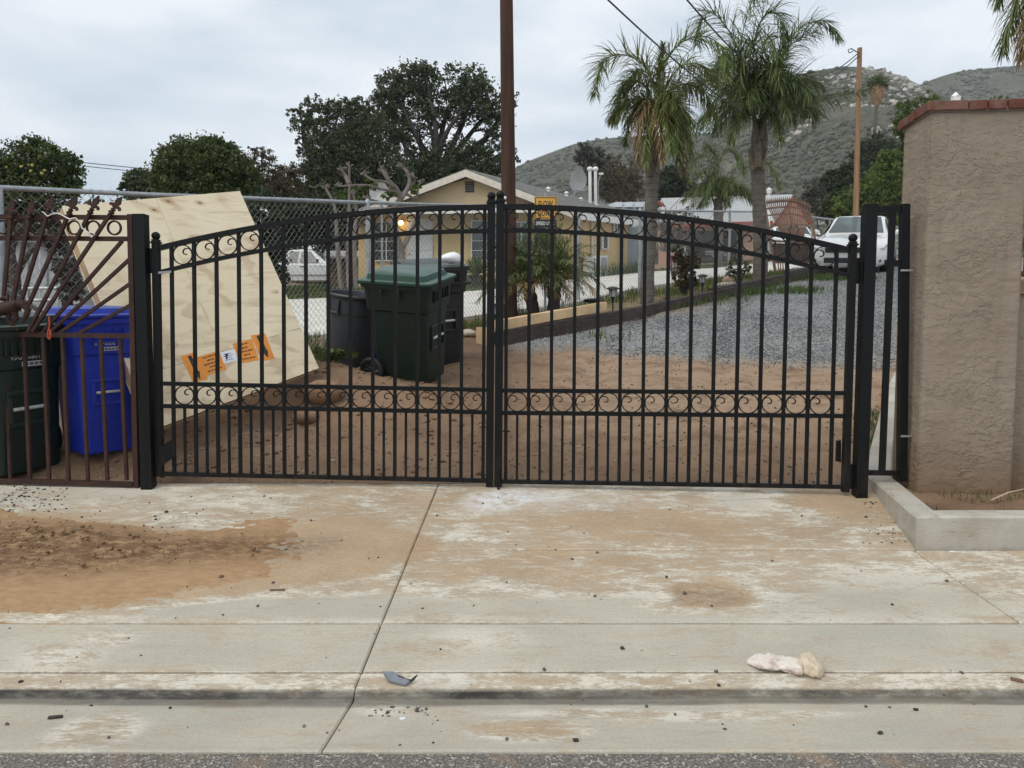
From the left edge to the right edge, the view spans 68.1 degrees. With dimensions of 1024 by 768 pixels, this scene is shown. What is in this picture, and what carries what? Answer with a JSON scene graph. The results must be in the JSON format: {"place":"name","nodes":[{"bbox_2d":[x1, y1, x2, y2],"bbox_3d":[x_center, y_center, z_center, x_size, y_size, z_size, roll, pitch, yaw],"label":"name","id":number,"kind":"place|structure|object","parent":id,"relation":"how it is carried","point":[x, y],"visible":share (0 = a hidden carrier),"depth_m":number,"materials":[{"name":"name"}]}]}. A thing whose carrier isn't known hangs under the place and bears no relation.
{"place":"outdoors","nodes":[
{"label":"outdoors","id":0,"kind":"place"},
{"bbox_2d":[16,232,94,311],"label":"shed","id":1,"kind":"structure","parent":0,"point":[49,275],"depth_m":14.89,"materials":[{"name":"grey"}]},
{"bbox_2d":[0,483,1023,753],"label":"driveway apron","id":2,"kind":"object","parent":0,"point":[228,669],"visible":0.98,"depth_m":3.46,"materials":[{"name":"concrete"}]},
{"bbox_2d":[0,195,140,487],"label":"sunburst panel","id":3,"kind":"object","parent":2,"relation":"on","point":[13,306],"visible":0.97,"depth_m":5.23,"materials":[{"name":"metal"}]},
{"bbox_2d":[132,214,156,489],"bbox_3d":[-2.543,-0.159,5.252,0.088,2.005,0.081,0,4,0],"label":"gate post","id":4,"kind":"object","parent":2,"relation":"on","point":[143,316],"visible":0.82,"depth_m":5.22,"materials":[{"name":"metal"}]},
{"bbox_2d":[148,192,495,486],"bbox_3d":[-1.331,-0.301,5.267,2.458,2.043,0.067,0,4,0],"label":"gate leaf","id":5,"kind":"object","parent":4,"relation":"attached to","point":[165,453],"visible":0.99,"depth_m":5.27,"materials":[{"name":"black paint"}]},
{"bbox_2d":[0,505,430,625],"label":"spilled earth","id":6,"kind":"structure","parent":2,"relation":"on","point":[41,585],"depth_m":4.15,"materials":[{"name":"soil"}]},
{"bbox_2d":[0,516,303,575],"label":"spill clods","id":7,"kind":"object","parent":6,"relation":"on","point":[72,531],"visible":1,"depth_m":4.32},
{"bbox_2d":[383,671,417,685],"bbox_3d":[-0.464,1.204,3.094,0.149,0.036,0.047,1,4,12],"label":"plastic shard","id":8,"kind":"object","parent":2,"relation":"on","point":[393,677],"visible":1,"depth_m":3.09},
{"bbox_2d":[0,484,998,745],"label":"grit","id":9,"kind":"object","parent":2,"relation":"on","point":[380,606],"visible":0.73,"depth_m":3.99,"materials":[{"name":"stone"}]},
{"bbox_2d":[747,651,823,677],"bbox_3d":[1.155,1.173,3.205,0.310,0.069,0.152,1,4,18],"label":"rag","id":10,"kind":"object","parent":2,"relation":"on","point":[809,663],"visible":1,"depth_m":3.17,"materials":[{"name":"fabric"}]},
{"bbox_2d":[851,204,878,497],"bbox_3d":[2.369,-0.173,5.090,0.084,2.032,0.081,0,4,0],"label":"gate post","id":11,"kind":"object","parent":2,"relation":"on","point":[865,334],"visible":0.82,"depth_m":5.06,"materials":[{"name":"metal"}]},
{"bbox_2d":[492,191,861,491],"bbox_3d":[1.103,-0.259,5.186,2.494,2.129,0.099,0,4,3],"label":"gate leaf","id":12,"kind":"object","parent":11,"relation":"attached to","point":[853,274],"visible":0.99,"depth_m":5.18,"materials":[{"name":"black paint"}]},
{"bbox_2d":[869,204,912,481],"bbox_3d":[2.546,-0.266,5.091,0.315,1.862,0.067,0,4,0],"label":"side panel","id":13,"kind":"object","parent":11,"relation":"attached to","point":[902,264],"visible":0.97,"depth_m":5.08,"materials":[{"name":"black paint"}]},
{"bbox_2d":[0,258,1023,490],"bbox_3d":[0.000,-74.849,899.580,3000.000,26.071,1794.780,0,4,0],"label":"dirt ground","id":14,"kind":"structure","parent":0,"point":[701,372],"depth_m":6.80,"materials":[{"name":"soil"}]},
{"bbox_2d":[9,223,36,311],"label":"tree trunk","id":15,"kind":"object","parent":14,"relation":"on","point":[12,262],"visible":0.5,"depth_m":11.85,"materials":[{"name":"brown plant"}]},
{"bbox_2d":[0,312,63,476],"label":"wheeled bin","id":16,"kind":"object","parent":14,"relation":"on","point":[11,367],"visible":0.63,"depth_m":5.43,"materials":[{"name":"plastic"}]},
{"bbox_2d":[21,251,59,311],"bbox_3d":[-6.752,-1.422,10.927,0.683,0.995,0.044,0,4,0],"label":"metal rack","id":17,"kind":"object","parent":14,"relation":"on","point":[41,287],"visible":0.32,"depth_m":10.92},
{"bbox_2d":[0,132,88,248],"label":"citrus tree","id":18,"kind":"object","parent":14,"relation":"on","point":[37,167],"visible":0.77,"depth_m":15.03,"materials":[{"name":"green plant"}]},
{"bbox_2d":[41,226,89,305],"bbox_3d":[-6.153,-1.281,10.444,0.630,1.809,0.428,0,4,0],"label":"vine","id":19,"kind":"object","parent":14,"relation":"on","point":[69,265],"visible":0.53,"depth_m":10.35,"materials":[{"name":"green plant"}]},
{"bbox_2d":[47,305,131,454],"bbox_3d":[-3.236,-0.050,5.856,0.677,1.110,0.532,6,9,40],"label":"wheeled bin","id":20,"kind":"object","parent":14,"relation":"on","point":[119,323],"visible":0.52,"depth_m":5.66,"materials":[{"name":"plastic"}]},
{"bbox_2d":[5,191,254,300],"bbox_3d":[-9.811,-3.172,18.332,7.257,2.969,1.480,0,4,0],"label":"hedge","id":21,"kind":"object","parent":14,"relation":"on","point":[56,224],"visible":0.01,"depth_m":18.17,"materials":[{"name":"green plant"}]},
{"bbox_2d":[116,167,156,198],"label":"tree","id":22,"kind":"object","parent":14,"relation":"on","point":[134,180],"visible":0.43,"depth_m":25.32,"materials":[{"name":"green plant"}]},
{"bbox_2d":[58,191,318,428],"bbox_3d":[-2.715,-0.754,6.582,1.023,2.158,1.822,2,5,30],"label":"plywood sheet","id":23,"kind":"object","parent":14,"relation":"on","point":[175,218],"visible":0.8,"depth_m":6.59,"materials":[{"name":"brown wood"}]},
{"bbox_2d":[36,360,485,477],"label":"dirt clods","id":24,"kind":"object","parent":14,"relation":"on","point":[342,437],"visible":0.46,"depth_m":6.43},
{"bbox_2d":[278,249,325,283],"bbox_3d":[-8.398,-4.596,30.866,5.280,1.660,2.100,0,4,4],"label":"pickup truck","id":25,"kind":"object","parent":14,"relation":"on","point":[311,258],"visible":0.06,"depth_m":30.02,"materials":[{"name":"white paint"}]},
{"bbox_2d":[244,185,361,286],"bbox_3d":[-6.229,-3.947,21.735,3.912,3.413,1.560,0,4,0],"label":"hedge","id":26,"kind":"object","parent":14,"relation":"on","point":[316,233],"visible":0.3,"depth_m":21.53,"materials":[{"name":"green plant"}]},
{"bbox_2d":[293,411,319,423],"bbox_3d":[-1.869,0.304,6.887,0.256,0.140,0.204,0,4,0],"label":"boulder","id":27,"kind":"object","parent":14,"relation":"on","point":[311,417],"visible":0.51,"depth_m":6.82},
{"bbox_2d":[303,380,344,403],"bbox_3d":[-1.743,0.076,7.021,0.386,0.233,0.288,0,4,0],"label":"boulder","id":28,"kind":"object","parent":14,"relation":"on","point":[315,399],"visible":0.6,"depth_m":6.92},
{"bbox_2d":[312,347,358,360],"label":"weed","id":29,"kind":"object","parent":14,"relation":"on","point":[339,353],"visible":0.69,"depth_m":7.68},
{"bbox_2d":[290,191,388,253],"bbox_3d":[-7.397,-6.698,32.666,5.343,3.153,2.102,0,4,0],"label":"hedge","id":30,"kind":"object","parent":14,"relation":"on","point":[323,246],"visible":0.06,"depth_m":32.35,"materials":[{"name":"green plant"}]},
{"bbox_2d":[330,289,370,367],"bbox_3d":[-1.719,-0.573,8.325,0.629,0.959,0.643,0,4,0],"label":"round can","id":31,"kind":"object","parent":14,"relation":"on","point":[339,318],"visible":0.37,"depth_m":8.15,"materials":[{"name":"plastic"}]},
{"bbox_2d":[285,93,416,204],"bbox_3d":[-7.959,-9.567,37.380,6.544,9.422,3.277,0,4,0],"label":"leafy tree","id":32,"kind":"object","parent":14,"relation":"on","point":[323,162],"visible":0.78,"depth_m":36.73,"materials":[{"name":"green plant"}]},
{"bbox_2d":[0,184,752,428],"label":"chain link fence","id":33,"kind":"object","parent":14,"relation":"on","point":[366,202],"visible":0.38,"depth_m":9.37,"materials":[{"name":"metal"}]},
{"bbox_2d":[534,194,556,310],"bbox_3d":[0.551,-2.092,12.508,0.367,2.071,0.053,0,4,0],"label":"warning sign","id":34,"kind":"object","parent":33,"relation":"attached to","point":[543,221],"visible":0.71,"depth_m":12.44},
{"bbox_2d":[302,314,486,361],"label":"verge grass","id":35,"kind":"structure","parent":14,"relation":"on","point":[466,323],"depth_m":9.87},
{"bbox_2d":[17,363,791,478],"bbox_3d":[-1.186,0.204,6.975,6.557,0.787,3.140,0,4,0],"label":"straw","id":36,"kind":"object","parent":14,"relation":"on","point":[441,434],"visible":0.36,"depth_m":6.21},
{"bbox_2d":[357,264,455,382],"bbox_3d":[-1.087,-0.625,7.847,0.885,1.150,0.695,6,19,19],"label":"wheeled bin","id":37,"kind":"object","parent":14,"relation":"on","point":[428,316],"visible":0.73,"depth_m":7.61,"materials":[{"name":"plastic"}]},
{"bbox_2d":[341,158,515,204],"bbox_3d":[-4.430,-8.632,39.459,9.396,6.373,3.102,0,4,0],"label":"leafy tree","id":38,"kind":"object","parent":14,"relation":"on","point":[427,172],"visible":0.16,"depth_m":38.76,"materials":[{"name":"green plant"}]},
{"bbox_2d":[390,258,470,364],"bbox_3d":[-0.959,-0.854,8.895,0.695,1.186,0.867,-9,16,-34],"label":"wheeled bin","id":39,"kind":"object","parent":14,"relation":"on","point":[452,339],"visible":0.24,"depth_m":8.70,"materials":[{"name":"plastic"}]},
{"bbox_2d":[442,252,459,263],"bbox_3d":[-0.684,-1.435,8.672,0.276,0.160,0.200,0,4,0],"label":"rubbish bag","id":40,"kind":"object","parent":39,"relation":"in","point":[451,258],"visible":0.82,"depth_m":8.60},
{"bbox_2d":[363,56,520,176],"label":"tree","id":41,"kind":"object","parent":14,"relation":"on","point":[464,94],"visible":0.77,"depth_m":40.57,"materials":[{"name":"green plant"}]},
{"bbox_2d":[5,353,893,482],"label":"dirt pebbles","id":42,"kind":"object","parent":14,"relation":"on","point":[547,426],"visible":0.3,"depth_m":6.41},
{"bbox_2d":[500,0,516,317],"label":"utility pole","id":43,"kind":"object","parent":14,"relation":"on","point":[508,186],"visible":0.65,"depth_m":10.89,"materials":[{"name":"brown wood"}]},
{"bbox_2d":[474,222,580,313],"bbox_3d":[0.222,-1.647,11.303,1.672,1.582,1.567,0,4,0],"label":"pygmy palm","id":44,"kind":"object","parent":14,"relation":"on","point":[534,300],"visible":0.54,"depth_m":11.15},
{"bbox_2d":[509,222,607,310],"bbox_3d":[0.608,-1.609,11.197,1.660,1.568,1.583,0,4,0],"label":"pygmy palm","id":45,"kind":"object","parent":14,"relation":"on","point":[558,278],"visible":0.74,"depth_m":11.06,"materials":[{"name":"plant"}]},
{"bbox_2d":[503,310,622,345],"bbox_3d":[0.694,-0.748,10.545,2.359,0.598,0.166,-3,5,-40],"label":"sleeper","id":46,"kind":"object","parent":14,"relation":"on","point":[542,330],"visible":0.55,"depth_m":10.44,"materials":[{"name":"brown wood"}]},
{"bbox_2d":[494,302,606,329],"bbox_3d":[0.579,-0.950,10.489,2.021,0.419,0.132,-3,5,-41],"label":"pine beam","id":47,"kind":"object","parent":46,"relation":"on","point":[521,321],"visible":0.75,"depth_m":10.42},
{"bbox_2d":[573,142,611,200],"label":"eucalyptus","id":48,"kind":"object","parent":14,"relation":"on","point":[586,156],"visible":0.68,"depth_m":92.83,"materials":[{"name":"green plant"}]},
{"bbox_2d":[590,259,641,277],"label":"tall grass","id":49,"kind":"structure","parent":14,"relation":"on","point":[609,272],"depth_m":23.73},
{"bbox_2d":[592,153,645,203],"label":"scrub tree","id":50,"kind":"object","parent":14,"relation":"on","point":[619,178],"visible":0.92,"depth_m":78.21,"materials":[{"name":"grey plant"}]},
{"bbox_2d":[486,267,830,322],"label":"planter weeds","id":51,"kind":"object","parent":14,"relation":"on","point":[708,282],"visible":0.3,"depth_m":14.62,"materials":[{"name":"green plant"}]},
{"bbox_2d":[581,17,736,304],"bbox_3d":[2.491,-3.517,13.095,2.770,4.901,2.337,0,4,0],"label":"queen palm","id":52,"kind":"object","parent":14,"relation":"on","point":[666,107],"visible":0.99,"depth_m":12.67,"materials":[{"name":"plant"}]},
{"bbox_2d":[604,287,736,321],"bbox_3d":[2.770,-1.298,12.663,0.166,0.826,4.004,4,5,42],"label":"sleeper","id":53,"kind":"object","parent":14,"relation":"on","point":[635,312],"visible":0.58,"depth_m":12.34,"materials":[{"name":"brown wood"}]},
{"bbox_2d":[641,199,707,251],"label":"twigs","id":54,"kind":"object","parent":14,"relation":"on","point":[671,245],"visible":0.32,"depth_m":19.74,"materials":[{"name":"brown plant"}]},
{"bbox_2d":[658,164,696,200],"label":"scrub tree","id":55,"kind":"object","parent":14,"relation":"on","point":[670,187],"visible":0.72,"depth_m":68.28,"materials":[{"name":"green plant"}]},
{"bbox_2d":[657,206,698,276],"bbox_3d":[4.252,-3.688,19.770,1.258,1.929,0.659,0,4,0],"label":"twiggy bush","id":56,"kind":"object","parent":14,"relation":"on","point":[688,208],"visible":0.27,"depth_m":19.75,"materials":[{"name":"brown plant"}]},
{"bbox_2d":[670,245,701,295],"bbox_3d":[3.170,-2.049,13.796,0.572,1.004,0.428,1,4,12],"label":"shrub","id":57,"kind":"object","parent":14,"relation":"on","point":[682,271],"visible":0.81,"depth_m":13.75,"materials":[{"name":"green plant"}]},
{"bbox_2d":[682,246,727,262],"bbox_3d":[9.410,-6.362,38.203,2.217,1.518,4.686,0,4,-4],"label":"dark car","id":58,"kind":"object","parent":14,"relation":"on","point":[708,254],"visible":0.09,"depth_m":35.95,"materials":[{"name":"paint"}]},
{"bbox_2d":[609,194,810,264],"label":"pink house","id":59,"kind":"structure","parent":14,"relation":"on","point":[669,203],"depth_m":37.92,"materials":[{"name":"paint"}]},
{"bbox_2d":[560,272,883,342],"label":"grass","id":60,"kind":"structure","parent":14,"relation":"on","point":[800,288],"depth_m":14.37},
{"bbox_2d":[725,249,751,282],"bbox_3d":[4.574,-2.322,15.278,0.547,0.810,0.397,0,4,0],"label":"shrub","id":61,"kind":"object","parent":14,"relation":"on","point":[746,266],"visible":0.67,"depth_m":15.27,"materials":[{"name":"green plant"}]},
{"bbox_2d":[709,274,784,290],"bbox_3d":[4.741,-1.893,14.946,0.165,0.741,3.390,3,5,41],"label":"sleeper","id":62,"kind":"object","parent":14,"relation":"on","point":[756,283],"visible":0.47,"depth_m":14.92,"materials":[{"name":"brown wood"}]},
{"bbox_2d":[677,0,874,279],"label":"queen palm","id":63,"kind":"object","parent":14,"relation":"on","point":[775,83],"visible":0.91,"depth_m":15.26,"materials":[{"name":"plant"}]},
{"bbox_2d":[766,196,815,271],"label":"leaning gate","id":64,"kind":"structure","parent":14,"relation":"on","point":[801,254],"depth_m":20.14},
{"bbox_2d":[767,227,819,254],"bbox_3d":[11.368,-5.649,31.257,2.100,1.660,5.280,1,4,8],"label":"pickup truck","id":65,"kind":"object","parent":14,"relation":"on","point":[807,232],"visible":0.01,"depth_m":30.32,"materials":[{"name":"white paint"}]},
{"bbox_2d":[783,266,829,281],"bbox_3d":[7.066,-2.619,18.027,0.166,0.813,3.969,3,5,34],"label":"sleeper","id":66,"kind":"object","parent":14,"relation":"on","point":[798,271],"visible":0.3,"depth_m":17.04,"materials":[{"name":"brown wood"}]},
{"bbox_2d":[796,177,827,229],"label":"bare shrub","id":67,"kind":"object","parent":14,"relation":"on","point":[814,195],"visible":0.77,"depth_m":47.11,"materials":[{"name":"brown plant"}]},
{"bbox_2d":[815,184,851,225],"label":"olive tree","id":68,"kind":"object","parent":14,"relation":"on","point":[823,210],"visible":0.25,"depth_m":50.93,"materials":[{"name":"green plant"}]},
{"bbox_2d":[819,162,866,202],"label":"round tree","id":69,"kind":"object","parent":14,"relation":"on","point":[841,176],"visible":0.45,"depth_m":58.47,"materials":[{"name":"green plant"}]},
{"bbox_2d":[811,216,897,271],"bbox_3d":[9.218,-3.740,20.231,2.217,1.518,4.686,6,13,28],"label":"white pickup truck","id":70,"kind":"object","parent":14,"relation":"on","point":[839,230],"visible":0.48,"depth_m":19.07,"materials":[{"name":"white paint"}]},
{"bbox_2d":[848,47,861,215],"bbox_3d":[9.493,-6.166,21.121,0.473,6.232,0.166,0,4,0],"label":"utility pole","id":71,"kind":"object","parent":14,"relation":"on","point":[857,145],"visible":0.78,"depth_m":21.02,"materials":[{"name":"orange wood"}]},
{"bbox_2d":[686,0,757,72],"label":"overhead wire","id":72,"kind":"object","parent":71,"relation":"attached to","point":[702,17],"visible":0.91,"depth_m":10.80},
{"bbox_2d":[829,148,903,225],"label":"pepper tree","id":73,"kind":"object","parent":14,"relation":"on","point":[880,184],"visible":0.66,"depth_m":44.71,"materials":[{"name":"green plant"}]},
{"bbox_2d":[846,130,899,175],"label":"dark tree","id":74,"kind":"object","parent":14,"relation":"on","point":[870,149],"visible":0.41,"depth_m":87.57,"materials":[{"name":"green plant"}]},
{"bbox_2d":[865,73,890,139],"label":"fan palm","id":75,"kind":"object","parent":14,"relation":"on","point":[880,84],"visible":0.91,"depth_m":92.28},
{"bbox_2d":[892,89,941,160],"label":"pepper tree","id":76,"kind":"object","parent":14,"relation":"on","point":[899,106],"visible":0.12,"depth_m":44.92,"materials":[{"name":"green plant"}]},
{"bbox_2d":[868,372,1023,551],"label":"planter kerb","id":77,"kind":"structure","parent":14,"relation":"on","point":[922,525],"depth_m":4.33,"materials":[{"name":"concrete"}]},
{"bbox_2d":[899,483,1023,509],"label":"planter soil","id":78,"kind":"structure","parent":77,"relation":"in","point":[944,502],"depth_m":4.79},
{"bbox_2d":[986,0,1023,72],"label":"leaning palm","id":79,"kind":"object","parent":14,"relation":"on","point":[1018,32],"visible":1,"depth_m":8.52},
{"bbox_2d":[0,753,1023,767],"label":"street","id":80,"kind":"structure","parent":0,"point":[724,760],"depth_m":2.57,"materials":[{"name":"asphalt"}]},
{"bbox_2d":[0,0,1023,281],"label":"sky","id":81,"kind":"structure","parent":0,"point":[107,81],"materials":[{"name":"white"}]},
{"bbox_2d":[286,259,752,298],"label":"lawn ground","id":82,"kind":"structure","parent":0,"point":[346,287],"depth_m":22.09,"materials":[{"name":"plant"}]},
{"bbox_2d":[141,129,266,209],"bbox_3d":[-9.546,-6.403,23.607,3.741,2.968,2.769,0,4,0],"label":"dome tree","id":83,"kind":"object","parent":82,"relation":"on","point":[203,164],"visible":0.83,"depth_m":22.95,"materials":[{"name":"green plant"}]},
{"bbox_2d":[246,146,310,214],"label":"sparse tree","id":84,"kind":"object","parent":82,"relation":"on","point":[281,180],"visible":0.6,"depth_m":25.39,"materials":[{"name":"green plant"}]},
{"bbox_2d":[320,161,358,288],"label":"bare tree","id":85,"kind":"object","parent":82,"relation":"on","point":[350,192],"visible":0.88,"depth_m":16.83,"materials":[{"name":"grey plant"}]},
{"bbox_2d":[323,251,357,286],"bbox_3d":[-5.998,-4.136,27.529,2.160,1.670,2.500,0,4,0],"label":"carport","id":86,"kind":"object","parent":82,"relation":"on","point":[333,275],"visible":0.21,"depth_m":26.79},
{"bbox_2d":[331,161,424,259],"bbox_3d":[-3.053,-3.536,17.285,2.250,3.270,1.658,0,4,-6],"label":"bare tree","id":87,"kind":"object","parent":82,"relation":"on","point":[401,195],"visible":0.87,"depth_m":17.67,"materials":[{"name":"grey plant"}]},
{"bbox_2d":[369,182,387,266],"bbox_3d":[-3.698,-3.861,20.623,0.556,3.278,0.521,-3,5,-38],"label":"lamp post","id":88,"kind":"object","parent":82,"relation":"on","point":[376,194],"visible":0.48,"depth_m":20.70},
{"bbox_2d":[464,255,486,287],"bbox_3d":[-0.984,-3.008,20.310,0.910,0.905,0.970,0,4,0],"label":"spiky plant","id":89,"kind":"object","parent":82,"relation":"on","point":[474,274],"visible":0.59,"depth_m":20.18,"materials":[{"name":"green plant"}]},
{"bbox_2d":[358,169,642,288],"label":"house","id":90,"kind":"structure","parent":82,"relation":"on","point":[466,186],"depth_m":23.35,"materials":[{"name":"beige paint"}]},
{"bbox_2d":[375,221,398,260],"bbox_3d":[-3.935,-4.464,23.706,0.847,1.249,0.045,1,4,11],"label":"window","id":91,"kind":"structure","parent":90,"relation":"in","point":[378,241],"depth_m":23.72,"materials":[{"name":"grey glass"}]},
{"bbox_2d":[407,218,432,258],"bbox_3d":[-2.875,-4.063,23.501,0.849,2.154,0.131,1,4,11],"label":"door","id":92,"kind":"structure","parent":90,"relation":"in","point":[422,220],"depth_m":23.48,"materials":[{"name":"metal"}]},
{"bbox_2d":[471,220,495,260],"bbox_3d":[-0.796,-4.371,23.123,0.945,1.254,0.045,1,4,11],"label":"window","id":93,"kind":"structure","parent":90,"relation":"in","point":[477,235],"depth_m":23.17,"materials":[{"name":"grey glass"}]},
{"bbox_2d":[570,170,586,197],"bbox_3d":[2.169,-6.584,25.482,0.728,1.189,0.601,0,4,0],"label":"satellite dish","id":94,"kind":"object","parent":90,"relation":"on","point":[578,179],"visible":0.99,"depth_m":25.57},
{"bbox_2d":[627,226,641,267],"bbox_3d":[4.112,-4.484,25.361,0.493,1.670,0.025,0,4,0],"label":"board screen","id":95,"kind":"object","parent":82,"relation":"on","point":[633,250],"visible":0.47,"depth_m":25.34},
{"bbox_2d":[679,140,781,266],"bbox_3d":[7.829,-6.073,26.537,3.978,5.227,2.711,0,4,0],"label":"young palm","id":96,"kind":"object","parent":82,"relation":"on","point":[714,185],"visible":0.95,"depth_m":26.22,"materials":[{"name":"plant"}]},
{"bbox_2d":[288,261,802,339],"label":"neighbour driveway","id":97,"kind":"structure","parent":0,"point":[300,319],"depth_m":14.98,"materials":[{"name":"concrete"}]},
{"bbox_2d":[581,255,607,275],"bbox_3d":[2.632,-3.704,23.893,0.450,0.751,1.132,3,5,37],"label":"air conditioner","id":98,"kind":"object","parent":97,"relation":"on","point":[592,264],"visible":0.4,"depth_m":23.53,"materials":[{"name":"metal"}]},
{"bbox_2d":[515,134,707,258],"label":"hill","id":99,"kind":"structure","parent":0,"point":[565,173],"depth_m":481.19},
{"bbox_2d":[515,132,708,263],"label":"hill scrub","id":100,"kind":"object","parent":99,"relation":"on","point":[560,166],"visible":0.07,"depth_m":477.24,"materials":[{"name":"plant"}]},
{"bbox_2d":[607,0,757,122],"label":"overhead wire","id":101,"kind":"object","parent":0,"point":[636,26],"visible":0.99,"depth_m":10.83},
{"bbox_2d":[508,269,897,368],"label":"gravel","id":102,"kind":"structure","parent":0,"point":[721,341],"depth_m":10.54,"materials":[{"name":"gravel"}]},
{"bbox_2d":[629,67,1023,251],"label":"rocky hill","id":103,"kind":"structure","parent":0,"point":[848,113],"depth_m":273.83,"materials":[{"name":"stone"}]},
{"bbox_2d":[633,66,934,253],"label":"rocky hill boulders","id":104,"kind":"object","parent":103,"relation":"on","point":[910,85],"visible":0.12,"depth_m":297.44,"materials":[{"name":"stone"}]},
{"bbox_2d":[642,66,1023,257],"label":"rocky hill scrub","id":105,"kind":"object","parent":103,"relation":"on","point":[788,181],"visible":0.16,"depth_m":268.29,"materials":[{"name":"plant"}]},
{"bbox_2d":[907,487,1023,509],"bbox_3d":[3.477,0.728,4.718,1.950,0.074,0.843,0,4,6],"label":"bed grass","id":106,"kind":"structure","parent":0,"point":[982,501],"depth_m":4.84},
{"bbox_2d":[920,65,1023,100],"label":"hill","id":107,"kind":"structure","parent":0,"point":[1004,83],"depth_m":589.17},
{"bbox_2d":[922,64,1023,99],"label":"hill scrub","id":108,"kind":"object","parent":107,"relation":"on","point":[989,88],"visible":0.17,"depth_m":589.12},
{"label":"joint bed","id":109,"kind":"structure","parent":0,"visible":0},
{"bbox_2d":[892,98,1023,494],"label":"stucco pillar","id":110,"kind":"structure","parent":109,"relation":"on","point":[963,181],"depth_m":4.92,"materials":[{"name":"concrete"}]},
{"bbox_2d":[1011,279,1023,489],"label":"wall","id":111,"kind":"structure","parent":109,"relation":"on","point":[1017,483],"depth_m":5.07,"materials":[{"name":"paint"}]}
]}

